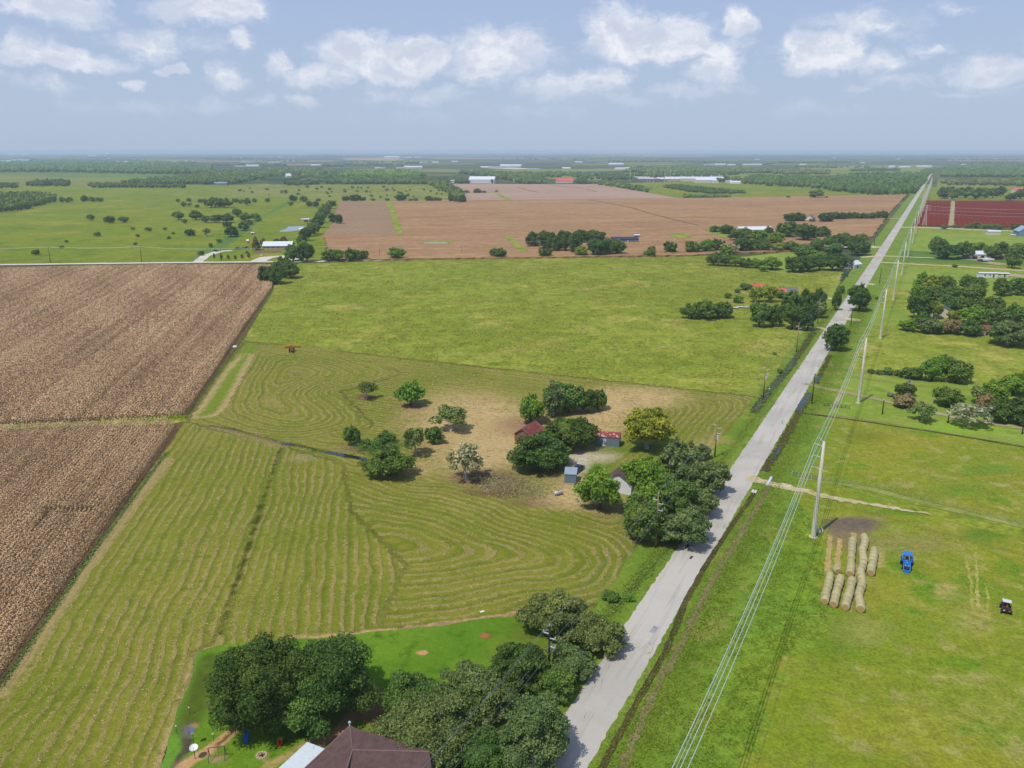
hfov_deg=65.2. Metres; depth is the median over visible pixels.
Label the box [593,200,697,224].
field track
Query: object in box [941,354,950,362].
tree
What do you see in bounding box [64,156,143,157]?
woods
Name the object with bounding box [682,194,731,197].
woods
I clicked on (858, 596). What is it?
hay bale
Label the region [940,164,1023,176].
woods
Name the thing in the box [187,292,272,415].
weeds
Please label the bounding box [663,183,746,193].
woods
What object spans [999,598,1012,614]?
utility buggy
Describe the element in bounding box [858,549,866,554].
hay bale
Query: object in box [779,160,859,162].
woods
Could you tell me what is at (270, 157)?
parcel
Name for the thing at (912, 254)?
drive verge
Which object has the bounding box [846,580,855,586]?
hay bale
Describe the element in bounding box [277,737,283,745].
toy car
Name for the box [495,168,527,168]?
pavement
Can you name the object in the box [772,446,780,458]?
ditch water
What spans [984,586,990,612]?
dry grass track
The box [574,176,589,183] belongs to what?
woods
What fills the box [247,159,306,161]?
woods
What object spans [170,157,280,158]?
woods
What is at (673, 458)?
tree
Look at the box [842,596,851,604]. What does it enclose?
hay bale
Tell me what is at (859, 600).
hay bale
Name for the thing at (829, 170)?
woods
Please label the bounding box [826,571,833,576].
hay bale
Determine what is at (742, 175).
meadow
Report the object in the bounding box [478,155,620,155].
woods
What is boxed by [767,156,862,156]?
woods
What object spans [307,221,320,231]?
tree
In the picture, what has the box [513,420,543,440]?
barn
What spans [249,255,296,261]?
driveway
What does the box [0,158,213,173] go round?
woods
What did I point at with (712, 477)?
tree
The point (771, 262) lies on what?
tree
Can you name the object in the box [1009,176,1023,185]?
woods
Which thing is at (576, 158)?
woods
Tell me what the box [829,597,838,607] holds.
hay bale
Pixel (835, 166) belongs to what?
woods
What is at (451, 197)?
oak tree
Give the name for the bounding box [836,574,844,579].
hay bale
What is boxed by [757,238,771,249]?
tree
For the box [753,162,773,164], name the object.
woods
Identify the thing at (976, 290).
tree
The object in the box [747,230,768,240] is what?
tree
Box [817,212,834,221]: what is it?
oak tree
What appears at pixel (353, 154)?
woods
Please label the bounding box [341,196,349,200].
oak tree
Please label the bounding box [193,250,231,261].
driveway
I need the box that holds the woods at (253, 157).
[224,157,284,158]
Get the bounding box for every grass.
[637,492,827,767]
[669,497,836,767]
[869,308,912,325]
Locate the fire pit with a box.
[256,751,267,759]
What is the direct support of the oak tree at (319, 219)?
on the pasture at (52, 226)
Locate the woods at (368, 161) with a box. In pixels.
[344,160,419,162]
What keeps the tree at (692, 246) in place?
on the field at (480, 229)
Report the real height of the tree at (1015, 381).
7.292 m
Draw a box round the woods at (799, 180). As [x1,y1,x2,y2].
[740,173,830,188]
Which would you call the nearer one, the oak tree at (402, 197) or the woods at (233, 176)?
the oak tree at (402, 197)
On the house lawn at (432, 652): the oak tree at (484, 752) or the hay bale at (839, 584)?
the oak tree at (484, 752)
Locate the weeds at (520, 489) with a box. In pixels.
[465,469,568,505]
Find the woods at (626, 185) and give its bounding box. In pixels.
[586,181,651,191]
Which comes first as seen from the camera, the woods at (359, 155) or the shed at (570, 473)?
the shed at (570, 473)
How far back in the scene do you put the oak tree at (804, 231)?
683.94 m
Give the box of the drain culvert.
[766,475,772,485]
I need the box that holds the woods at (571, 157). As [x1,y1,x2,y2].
[521,157,625,157]
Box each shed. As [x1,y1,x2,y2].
[301,218,310,221]
[564,467,577,482]
[594,431,620,446]
[845,260,861,268]
[974,325,989,334]
[985,230,1000,234]
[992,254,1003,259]
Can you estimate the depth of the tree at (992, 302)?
377.93 m
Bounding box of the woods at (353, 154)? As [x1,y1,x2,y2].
[289,154,434,154]
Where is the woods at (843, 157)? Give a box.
[799,156,911,157]
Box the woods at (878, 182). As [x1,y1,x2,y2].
[821,170,928,194]
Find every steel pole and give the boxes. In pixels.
[809,438,824,538]
[856,336,866,403]
[879,288,886,337]
[892,260,898,299]
[901,242,906,274]
[907,228,911,256]
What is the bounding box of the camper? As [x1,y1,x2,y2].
[997,273,1009,276]
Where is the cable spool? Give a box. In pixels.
[816,527,822,533]
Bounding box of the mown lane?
[185,202,287,261]
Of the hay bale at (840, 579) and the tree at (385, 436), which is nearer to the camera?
the hay bale at (840, 579)
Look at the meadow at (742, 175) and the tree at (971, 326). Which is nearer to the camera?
the tree at (971, 326)
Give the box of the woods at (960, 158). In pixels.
[935,158,992,159]
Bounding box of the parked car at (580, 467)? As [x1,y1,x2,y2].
[574,464,584,473]
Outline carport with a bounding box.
[279,742,324,767]
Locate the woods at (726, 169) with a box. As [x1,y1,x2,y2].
[630,166,791,172]
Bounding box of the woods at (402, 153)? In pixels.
[340,153,468,153]
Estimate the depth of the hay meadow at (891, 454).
198.43 m
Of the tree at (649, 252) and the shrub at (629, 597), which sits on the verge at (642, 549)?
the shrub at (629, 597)
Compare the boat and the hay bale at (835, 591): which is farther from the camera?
the boat
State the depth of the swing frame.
102.28 m
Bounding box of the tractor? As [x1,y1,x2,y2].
[900,551,912,574]
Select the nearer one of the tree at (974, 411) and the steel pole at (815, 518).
the steel pole at (815, 518)
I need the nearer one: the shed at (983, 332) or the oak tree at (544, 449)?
the oak tree at (544, 449)
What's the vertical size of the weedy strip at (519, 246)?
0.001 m
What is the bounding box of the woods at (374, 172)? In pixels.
[339,168,426,175]
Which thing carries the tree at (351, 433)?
on the mown hay field at (296, 558)
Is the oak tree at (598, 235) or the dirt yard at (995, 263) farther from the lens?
the oak tree at (598, 235)
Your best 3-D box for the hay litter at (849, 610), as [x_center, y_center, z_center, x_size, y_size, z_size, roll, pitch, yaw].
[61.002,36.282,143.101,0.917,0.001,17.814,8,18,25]
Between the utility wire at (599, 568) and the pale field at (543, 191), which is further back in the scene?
the pale field at (543, 191)
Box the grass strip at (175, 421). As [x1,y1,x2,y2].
[0,415,185,429]
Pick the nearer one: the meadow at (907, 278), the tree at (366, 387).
the tree at (366, 387)
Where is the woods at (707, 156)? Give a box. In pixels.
[651,156,753,157]
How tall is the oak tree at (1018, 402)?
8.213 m
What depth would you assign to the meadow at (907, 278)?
493.37 m
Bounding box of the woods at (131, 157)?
[86,156,181,157]
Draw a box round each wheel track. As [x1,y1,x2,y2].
[264,268,309,340]
[267,267,312,340]
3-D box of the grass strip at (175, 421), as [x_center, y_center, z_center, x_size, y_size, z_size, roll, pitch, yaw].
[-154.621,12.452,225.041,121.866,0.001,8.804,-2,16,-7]
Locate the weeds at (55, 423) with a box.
[0,419,104,428]
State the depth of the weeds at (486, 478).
189.51 m
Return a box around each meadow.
[0,175,175,185]
[356,169,628,171]
[544,173,798,180]
[741,252,843,273]
[800,165,933,175]
[800,417,1023,523]
[887,268,1023,298]
[904,232,1023,255]
[936,179,1023,186]
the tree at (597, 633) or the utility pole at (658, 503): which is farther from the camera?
the utility pole at (658, 503)
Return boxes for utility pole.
[543,624,555,663]
[653,493,662,548]
[713,419,720,456]
[763,363,768,396]
[796,322,801,351]
[811,373,815,403]
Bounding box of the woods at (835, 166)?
[795,164,869,167]
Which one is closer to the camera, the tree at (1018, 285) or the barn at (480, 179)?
the tree at (1018, 285)
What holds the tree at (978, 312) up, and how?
on the field at (988, 357)
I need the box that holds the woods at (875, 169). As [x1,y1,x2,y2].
[850,167,900,170]
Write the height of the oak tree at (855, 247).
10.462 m
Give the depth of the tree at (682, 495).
168.41 m
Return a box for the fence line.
[817,415,1023,446]
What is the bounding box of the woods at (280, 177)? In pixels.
[258,175,297,180]
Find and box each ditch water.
[325,451,366,459]
[755,354,799,408]
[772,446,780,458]
[795,392,810,409]
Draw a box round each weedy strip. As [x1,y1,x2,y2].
[386,202,402,234]
[423,240,452,243]
[496,194,510,200]
[504,236,526,251]
[668,233,693,237]
[703,229,727,237]
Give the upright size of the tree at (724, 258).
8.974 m
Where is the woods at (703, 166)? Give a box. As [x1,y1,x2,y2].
[666,165,740,166]
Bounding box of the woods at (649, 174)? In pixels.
[615,171,711,176]
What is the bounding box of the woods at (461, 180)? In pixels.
[439,176,469,183]
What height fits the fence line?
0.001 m
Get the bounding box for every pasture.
[0,183,338,263]
[183,184,448,201]
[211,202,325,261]
[244,256,843,395]
[604,181,910,197]
[741,481,1023,767]
[928,187,1023,200]
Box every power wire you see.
[672,187,927,767]
[676,199,922,767]
[680,186,928,767]
[688,196,924,767]
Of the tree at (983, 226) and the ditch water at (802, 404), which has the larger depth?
the tree at (983, 226)
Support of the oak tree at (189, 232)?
on the pasture at (52, 226)
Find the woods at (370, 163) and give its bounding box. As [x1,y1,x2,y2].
[336,162,402,165]
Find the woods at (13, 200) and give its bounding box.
[0,190,56,210]
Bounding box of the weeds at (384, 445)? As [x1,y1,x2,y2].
[344,435,404,455]
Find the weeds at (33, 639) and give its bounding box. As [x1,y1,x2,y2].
[0,451,167,688]
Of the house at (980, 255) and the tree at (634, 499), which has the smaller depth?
the tree at (634, 499)
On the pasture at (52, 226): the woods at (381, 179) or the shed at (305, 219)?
the shed at (305, 219)
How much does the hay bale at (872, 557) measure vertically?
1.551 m
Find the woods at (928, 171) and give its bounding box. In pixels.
[919,168,935,175]
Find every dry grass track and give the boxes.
[963,554,974,609]
[973,551,980,609]
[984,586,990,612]
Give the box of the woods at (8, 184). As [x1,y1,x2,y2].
[0,182,19,187]
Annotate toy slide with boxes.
[243,727,250,743]
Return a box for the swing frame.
[207,746,226,762]
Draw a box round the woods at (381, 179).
[324,174,445,184]
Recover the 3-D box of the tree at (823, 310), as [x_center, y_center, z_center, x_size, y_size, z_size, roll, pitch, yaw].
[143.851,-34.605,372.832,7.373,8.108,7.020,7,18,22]
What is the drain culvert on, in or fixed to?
on the field at (988, 357)
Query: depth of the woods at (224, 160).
6464.34 m
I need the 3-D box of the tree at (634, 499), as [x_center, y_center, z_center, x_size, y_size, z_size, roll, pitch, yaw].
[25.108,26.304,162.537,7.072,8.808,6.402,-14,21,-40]
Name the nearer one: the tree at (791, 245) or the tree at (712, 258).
the tree at (712, 258)
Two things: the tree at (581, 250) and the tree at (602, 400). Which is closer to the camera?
the tree at (602, 400)
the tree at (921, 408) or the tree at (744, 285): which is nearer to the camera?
the tree at (921, 408)
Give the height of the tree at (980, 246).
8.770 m
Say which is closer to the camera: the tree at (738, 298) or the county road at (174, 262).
the tree at (738, 298)
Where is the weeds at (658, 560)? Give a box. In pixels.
[593,538,680,616]
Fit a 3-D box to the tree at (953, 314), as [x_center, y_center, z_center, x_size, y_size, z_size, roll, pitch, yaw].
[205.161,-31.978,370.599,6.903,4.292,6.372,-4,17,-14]
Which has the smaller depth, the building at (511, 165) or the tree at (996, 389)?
the tree at (996, 389)
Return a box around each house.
[262,241,294,249]
[304,721,435,767]
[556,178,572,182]
[610,467,634,494]
[611,237,638,241]
[780,287,798,292]
[805,215,815,219]
[930,304,950,317]
[962,251,991,258]
[1011,188,1022,192]
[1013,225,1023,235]
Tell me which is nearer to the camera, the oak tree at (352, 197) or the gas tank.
the gas tank
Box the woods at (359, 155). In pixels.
[293,155,442,155]
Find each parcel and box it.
[0,158,77,158]
[147,160,184,160]
[232,157,297,157]
[346,162,390,162]
[380,157,513,157]
[388,160,434,160]
[413,163,472,163]
[428,158,566,158]
[572,164,672,164]
[583,155,669,155]
[585,160,660,160]
[606,162,689,162]
[619,157,707,157]
[628,166,764,166]
[717,160,825,160]
[768,164,826,164]
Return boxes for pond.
[280,226,304,231]
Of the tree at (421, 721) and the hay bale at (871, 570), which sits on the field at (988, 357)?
the hay bale at (871, 570)
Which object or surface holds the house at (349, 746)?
on the ground at (478, 164)
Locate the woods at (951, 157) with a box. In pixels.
[881,157,1023,158]
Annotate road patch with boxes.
[649,626,658,632]
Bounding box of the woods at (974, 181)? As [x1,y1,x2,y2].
[940,177,1022,185]
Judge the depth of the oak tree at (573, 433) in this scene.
205.32 m
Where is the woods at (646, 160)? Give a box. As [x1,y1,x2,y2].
[608,160,693,161]
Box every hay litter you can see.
[823,535,832,571]
[834,538,842,567]
[848,564,857,611]
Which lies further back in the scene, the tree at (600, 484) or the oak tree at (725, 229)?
the oak tree at (725, 229)
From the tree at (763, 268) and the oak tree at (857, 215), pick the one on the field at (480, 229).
the oak tree at (857, 215)
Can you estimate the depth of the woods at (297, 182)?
1836.68 m
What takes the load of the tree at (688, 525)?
on the verge at (642, 549)
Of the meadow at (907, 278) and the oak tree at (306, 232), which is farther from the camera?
the oak tree at (306, 232)
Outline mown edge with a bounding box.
[799,476,1023,527]
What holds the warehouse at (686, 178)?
on the ground at (478, 164)
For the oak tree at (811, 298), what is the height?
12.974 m
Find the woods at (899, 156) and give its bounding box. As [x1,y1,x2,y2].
[800,156,977,156]
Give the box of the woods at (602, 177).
[569,172,634,179]
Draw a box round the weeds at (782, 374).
[744,330,815,413]
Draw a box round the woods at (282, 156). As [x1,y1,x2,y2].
[203,156,349,156]
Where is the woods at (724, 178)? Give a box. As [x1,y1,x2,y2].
[716,175,729,180]
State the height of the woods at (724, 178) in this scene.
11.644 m
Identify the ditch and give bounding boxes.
[597,494,755,767]
[750,331,815,412]
[759,396,811,471]
[815,355,831,383]
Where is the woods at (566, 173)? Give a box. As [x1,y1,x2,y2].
[539,171,590,175]
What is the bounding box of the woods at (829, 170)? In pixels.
[794,168,830,171]
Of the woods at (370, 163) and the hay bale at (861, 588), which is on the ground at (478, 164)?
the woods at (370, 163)
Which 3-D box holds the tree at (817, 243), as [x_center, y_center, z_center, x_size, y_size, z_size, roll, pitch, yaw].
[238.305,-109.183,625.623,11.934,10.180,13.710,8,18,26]
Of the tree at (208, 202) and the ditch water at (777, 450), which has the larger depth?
the tree at (208, 202)
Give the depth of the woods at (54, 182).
1774.35 m
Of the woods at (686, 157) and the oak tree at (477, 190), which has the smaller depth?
the oak tree at (477, 190)
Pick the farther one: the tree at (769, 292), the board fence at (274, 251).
the board fence at (274, 251)
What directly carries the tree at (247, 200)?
on the pasture at (52, 226)
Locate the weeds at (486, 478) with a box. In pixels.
[446,468,521,493]
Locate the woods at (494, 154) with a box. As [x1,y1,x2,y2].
[440,154,568,154]
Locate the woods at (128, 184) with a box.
[88,182,186,187]
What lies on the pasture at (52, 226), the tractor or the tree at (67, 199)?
the tree at (67, 199)
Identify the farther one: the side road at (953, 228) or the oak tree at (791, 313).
the side road at (953, 228)
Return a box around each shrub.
[359,438,371,446]
[371,441,382,447]
[600,589,619,602]
[623,593,634,601]
[724,293,732,297]
[883,367,893,374]
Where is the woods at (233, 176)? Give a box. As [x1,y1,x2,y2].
[120,166,348,183]
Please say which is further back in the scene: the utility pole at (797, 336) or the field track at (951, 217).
the field track at (951, 217)
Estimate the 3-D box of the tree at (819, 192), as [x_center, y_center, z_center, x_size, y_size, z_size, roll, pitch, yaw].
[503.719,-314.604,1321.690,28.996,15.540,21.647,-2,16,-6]
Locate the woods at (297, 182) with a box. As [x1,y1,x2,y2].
[283,179,318,184]
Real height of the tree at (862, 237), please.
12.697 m
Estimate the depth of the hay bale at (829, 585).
141.41 m
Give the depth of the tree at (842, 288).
436.92 m
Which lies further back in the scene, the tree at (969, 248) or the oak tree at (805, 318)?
the tree at (969, 248)
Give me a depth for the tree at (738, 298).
409.98 m
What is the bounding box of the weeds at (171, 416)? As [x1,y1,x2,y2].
[101,413,193,425]
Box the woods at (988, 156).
[927,155,1020,156]
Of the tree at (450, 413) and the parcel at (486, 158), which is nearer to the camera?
the tree at (450, 413)
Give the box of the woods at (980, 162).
[959,161,1023,163]
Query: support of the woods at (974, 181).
on the ground at (478, 164)
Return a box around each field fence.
[10,258,202,262]
[791,472,1023,523]
[801,409,1023,445]
[824,403,849,408]
[832,365,976,383]
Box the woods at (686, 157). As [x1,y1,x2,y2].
[626,156,738,157]
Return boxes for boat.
[981,258,994,261]
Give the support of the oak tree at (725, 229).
on the field at (480, 229)
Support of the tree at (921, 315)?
on the field at (988, 357)
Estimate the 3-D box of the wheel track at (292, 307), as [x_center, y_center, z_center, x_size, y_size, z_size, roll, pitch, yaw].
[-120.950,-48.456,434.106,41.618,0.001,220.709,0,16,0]
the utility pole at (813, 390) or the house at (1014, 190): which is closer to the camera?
the utility pole at (813, 390)
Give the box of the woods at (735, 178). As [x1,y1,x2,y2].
[731,176,742,180]
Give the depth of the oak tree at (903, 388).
252.43 m
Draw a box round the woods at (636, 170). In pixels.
[622,168,705,171]
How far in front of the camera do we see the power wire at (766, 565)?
103.57 m
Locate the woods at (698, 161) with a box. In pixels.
[665,160,728,162]
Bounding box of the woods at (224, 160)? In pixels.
[207,159,240,160]
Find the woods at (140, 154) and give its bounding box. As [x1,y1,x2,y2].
[87,154,176,154]
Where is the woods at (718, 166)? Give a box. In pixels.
[691,165,738,167]
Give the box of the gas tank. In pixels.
[554,490,562,495]
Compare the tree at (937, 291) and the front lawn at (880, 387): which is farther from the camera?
the tree at (937, 291)
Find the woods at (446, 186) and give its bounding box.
[426,177,466,195]
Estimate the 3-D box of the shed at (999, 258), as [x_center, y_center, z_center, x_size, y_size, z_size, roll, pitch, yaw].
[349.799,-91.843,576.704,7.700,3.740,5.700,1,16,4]
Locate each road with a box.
[0,246,875,264]
[537,173,931,767]
[908,227,1005,230]
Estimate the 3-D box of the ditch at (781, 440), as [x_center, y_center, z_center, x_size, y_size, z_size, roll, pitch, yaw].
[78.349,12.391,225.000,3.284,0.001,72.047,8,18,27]
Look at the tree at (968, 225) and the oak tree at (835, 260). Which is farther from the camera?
the tree at (968, 225)
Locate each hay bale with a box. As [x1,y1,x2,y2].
[820,590,829,598]
[820,594,828,604]
[822,586,830,593]
[823,582,832,590]
[824,578,832,585]
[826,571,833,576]
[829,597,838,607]
[830,594,839,599]
[831,589,840,597]
[832,565,841,574]
[834,577,843,584]
[834,581,842,589]
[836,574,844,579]
[841,600,849,610]
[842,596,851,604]
[843,591,852,598]
[844,588,853,595]
[845,567,854,576]
[846,563,854,569]
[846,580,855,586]
[846,584,854,590]
[847,553,855,558]
[847,576,856,583]
[848,536,856,543]
[848,546,855,553]
[854,589,862,595]
[855,594,863,600]
[855,598,864,604]
[855,601,864,612]
[856,570,864,576]
[856,586,863,593]
[857,574,865,580]
[857,581,865,590]
[858,545,866,550]
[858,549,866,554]
[858,563,865,570]
[859,555,867,562]
[859,559,866,566]
[867,563,875,569]
[867,566,875,575]
[868,555,876,561]
[868,559,876,565]
[869,552,877,559]
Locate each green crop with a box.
[0,173,174,177]
[358,160,411,163]
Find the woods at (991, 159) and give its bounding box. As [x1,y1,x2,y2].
[950,158,1023,159]
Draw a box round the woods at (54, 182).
[25,178,70,185]
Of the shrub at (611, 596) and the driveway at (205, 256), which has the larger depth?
the driveway at (205, 256)
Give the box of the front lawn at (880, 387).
[828,371,1023,444]
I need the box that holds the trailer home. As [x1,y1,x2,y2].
[976,272,997,277]
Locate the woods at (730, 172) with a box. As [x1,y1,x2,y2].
[671,170,739,174]
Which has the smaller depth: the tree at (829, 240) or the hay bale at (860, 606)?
the hay bale at (860, 606)
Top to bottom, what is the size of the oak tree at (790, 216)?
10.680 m
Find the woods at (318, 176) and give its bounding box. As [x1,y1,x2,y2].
[294,171,340,181]
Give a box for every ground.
[0,154,1023,761]
[0,266,273,684]
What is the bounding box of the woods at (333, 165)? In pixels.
[322,164,342,166]
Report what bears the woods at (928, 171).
on the ground at (478, 164)
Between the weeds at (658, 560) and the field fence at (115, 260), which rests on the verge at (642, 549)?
the weeds at (658, 560)
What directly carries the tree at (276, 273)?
on the pasture at (575, 305)
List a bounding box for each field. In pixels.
[0,340,753,767]
[323,194,906,260]
[324,202,396,234]
[342,158,402,159]
[453,184,674,199]
[735,226,1023,766]
[913,201,1023,226]
[947,158,1023,160]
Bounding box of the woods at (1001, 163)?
[971,163,1023,164]
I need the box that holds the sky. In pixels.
[0,0,1023,153]
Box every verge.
[502,186,920,766]
[587,184,932,767]
[899,250,1023,265]
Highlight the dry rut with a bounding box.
[617,485,770,767]
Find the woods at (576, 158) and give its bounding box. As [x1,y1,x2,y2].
[502,158,652,159]
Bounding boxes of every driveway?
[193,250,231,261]
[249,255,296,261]
[746,476,930,514]
[804,383,1022,428]
[881,262,1023,270]
[892,256,991,261]
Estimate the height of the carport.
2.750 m
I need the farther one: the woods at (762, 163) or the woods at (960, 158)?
the woods at (960, 158)
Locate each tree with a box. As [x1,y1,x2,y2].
[30,249,39,254]
[63,197,73,202]
[80,195,87,201]
[86,214,94,220]
[103,216,114,222]
[117,216,128,222]
[171,211,184,219]
[184,229,195,234]
[188,210,202,219]
[200,215,209,222]
[202,228,210,235]
[203,198,217,207]
[203,631,320,735]
[208,214,219,222]
[214,197,233,207]
[218,213,233,221]
[222,222,231,226]
[224,225,239,236]
[231,208,241,216]
[237,221,249,228]
[239,212,250,220]
[244,197,250,204]
[251,213,260,218]
[251,236,260,249]
[257,265,269,280]
[267,264,287,283]
[272,255,291,266]
[272,674,331,740]
[280,236,288,240]
[283,244,298,260]
[284,262,299,277]
[286,631,380,714]
[289,195,297,201]
[296,235,306,243]
[296,243,315,261]
[299,196,307,201]
[299,228,311,238]
[304,224,316,234]
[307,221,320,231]
[310,215,324,226]
[313,212,326,218]
[317,206,331,216]
[321,203,331,209]
[321,248,332,260]
[326,200,336,205]
[328,213,336,221]
[331,249,344,260]
[334,214,342,223]
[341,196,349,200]
[342,424,360,444]
[344,247,355,260]
[349,194,360,200]
[354,249,363,259]
[357,445,415,475]
[359,381,377,398]
[362,250,368,258]
[368,690,476,767]
[374,430,395,442]
[375,668,441,711]
[387,247,406,257]
[394,380,425,405]
[395,194,406,200]
[402,427,423,454]
[423,426,445,443]
[425,196,432,200]
[428,404,466,431]
[436,658,517,728]
[445,441,483,479]
[448,194,453,200]
[453,723,512,767]
[456,194,466,201]
[473,188,481,192]
[487,641,550,692]
[489,247,506,256]
[496,691,571,767]
[506,431,571,470]
[514,587,589,641]
[519,393,546,422]
[525,231,538,245]
[530,665,578,703]
[536,229,549,247]
[538,249,552,255]
[541,380,564,415]
[543,416,600,448]
[545,231,562,250]
[545,639,596,680]
[557,229,571,250]
[557,381,585,411]
[567,232,582,250]
[570,611,627,658]
[571,463,621,508]
[573,229,588,240]
[574,245,587,254]
[580,389,597,412]
[585,229,594,240]
[586,238,608,254]
[590,230,605,239]
[594,389,606,409]
[605,237,622,253]
[615,239,627,253]
[619,455,667,485]
[622,492,645,531]
[623,406,677,449]
[623,491,667,542]
[626,480,662,504]
[643,249,655,254]
[654,473,699,513]
[657,508,711,544]
[658,437,701,480]
[663,241,677,251]
[679,303,701,318]
[684,241,700,251]
[684,483,719,514]
[685,460,732,493]
[694,443,711,460]
[696,299,719,318]
[699,239,714,250]
[705,252,721,264]
[708,225,719,231]
[714,238,725,249]
[714,301,732,317]
[717,253,731,265]
[718,224,734,233]
[719,246,733,254]
[720,243,739,250]
[727,226,751,238]
[728,255,740,266]
[732,295,743,302]
[733,237,752,250]
[738,257,752,267]
[739,282,752,289]
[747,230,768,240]
[747,286,763,300]
[748,240,760,249]
[749,301,770,326]
[750,258,764,267]
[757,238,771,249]
[759,266,768,271]
[761,256,782,268]
[762,284,779,301]
[764,226,774,233]
[765,303,783,325]
[767,232,785,242]
[771,242,783,249]
[775,221,798,236]
[777,289,785,297]
[780,290,803,309]
[782,303,803,328]
[783,212,797,220]
[784,240,799,249]
[785,256,806,271]
[792,243,815,255]
[793,223,817,239]
[794,212,806,220]
[797,304,818,329]
[798,255,817,271]
[798,288,819,307]
[806,250,827,256]
[808,189,824,196]
[809,238,824,248]
[814,253,828,269]
[814,301,828,317]
[815,226,831,235]
[815,287,827,303]
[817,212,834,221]
[822,234,837,244]
[822,323,850,350]
[823,243,843,253]
[825,252,842,269]
[831,290,841,309]
[833,212,840,218]
[835,285,845,292]
[836,232,850,242]
[836,256,853,267]
[839,212,847,218]
[840,235,858,246]
[847,212,853,218]
[847,242,871,254]
[847,282,871,310]
[853,212,861,218]
[855,233,869,241]
[861,212,868,218]
[868,212,876,218]
[875,211,881,217]
[880,210,888,217]
[891,393,916,407]
[894,382,916,396]
[897,319,917,330]
[898,366,923,378]
[906,291,935,314]
[906,400,937,421]
[908,284,925,295]
[912,270,927,285]
[913,311,933,323]
[915,318,946,333]
[918,356,949,380]
[920,274,938,287]
[923,285,945,299]
[928,236,945,251]
[930,300,943,318]
[931,386,966,405]
[932,241,963,258]
[937,186,949,198]
[937,275,956,288]
[937,293,963,310]
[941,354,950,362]
[942,318,962,333]
[943,357,974,382]
[945,186,955,194]
[945,283,962,296]
[946,310,959,318]
[946,401,995,426]
[948,192,957,198]
[952,187,964,197]
[957,240,975,258]
[957,297,986,309]
[958,274,988,287]
[958,304,990,321]
[959,318,985,335]
[961,283,986,298]
[964,186,974,197]
[964,224,972,227]
[968,187,984,198]
[970,385,988,402]
[971,222,980,228]
[972,242,987,250]
[976,393,993,405]
[980,224,988,228]
[982,378,1010,399]
[983,187,992,197]
[983,245,1002,257]
[983,296,1006,308]
[985,397,1017,422]
[986,319,1023,344]
[987,308,1013,324]
[989,187,1000,197]
[992,278,1013,295]
[993,241,1008,253]
[994,224,1004,229]
[997,372,1023,394]
[998,186,1007,195]
[1003,243,1023,256]
[1004,193,1017,199]
[1005,252,1022,267]
[1005,302,1023,321]
[1010,224,1023,228]
[1010,278,1023,294]
[1010,397,1023,424]
[1013,188,1023,198]
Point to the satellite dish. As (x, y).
(193, 747)
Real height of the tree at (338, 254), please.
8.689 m
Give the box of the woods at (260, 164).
[197,162,286,165]
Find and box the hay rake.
[284,344,300,347]
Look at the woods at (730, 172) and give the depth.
2618.66 m
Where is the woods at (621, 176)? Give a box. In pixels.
[597,172,627,179]
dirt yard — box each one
[980,262,1006,264]
[998,272,1023,277]
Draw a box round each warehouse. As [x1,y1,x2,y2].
[664,177,723,180]
[694,178,716,182]
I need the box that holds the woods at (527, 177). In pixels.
[458,169,563,183]
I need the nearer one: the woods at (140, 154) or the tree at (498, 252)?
the tree at (498, 252)
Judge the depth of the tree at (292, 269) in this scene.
487.15 m
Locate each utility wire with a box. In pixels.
[0,239,663,248]
[428,227,877,760]
[431,223,880,758]
[447,237,873,765]
[456,226,881,765]
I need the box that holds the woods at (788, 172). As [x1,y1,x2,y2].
[771,169,829,174]
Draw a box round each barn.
[214,182,227,184]
[469,176,495,183]
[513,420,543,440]
[735,226,773,230]
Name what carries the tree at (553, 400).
on the mown hay field at (296, 558)
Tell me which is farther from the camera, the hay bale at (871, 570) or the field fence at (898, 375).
the field fence at (898, 375)
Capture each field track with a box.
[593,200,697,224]
[948,201,954,225]
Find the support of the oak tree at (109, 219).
on the pasture at (52, 226)
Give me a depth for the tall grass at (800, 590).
126.43 m
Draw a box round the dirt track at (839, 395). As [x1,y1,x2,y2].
[830,391,844,406]
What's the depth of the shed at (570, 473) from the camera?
187.77 m
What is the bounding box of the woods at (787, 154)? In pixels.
[724,154,850,154]
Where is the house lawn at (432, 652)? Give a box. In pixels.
[160,614,586,767]
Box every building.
[10,159,33,160]
[384,156,399,157]
[404,166,421,167]
[500,164,521,166]
[608,163,623,164]
[643,179,660,181]
[665,178,678,180]
[729,181,740,183]
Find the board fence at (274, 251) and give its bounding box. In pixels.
[254,250,280,252]
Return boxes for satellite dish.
[189,744,197,756]
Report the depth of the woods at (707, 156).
9779.86 m
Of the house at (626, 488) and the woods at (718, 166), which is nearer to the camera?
the house at (626, 488)
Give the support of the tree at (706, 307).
on the pasture at (575, 305)
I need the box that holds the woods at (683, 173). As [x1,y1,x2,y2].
[653,171,725,175]

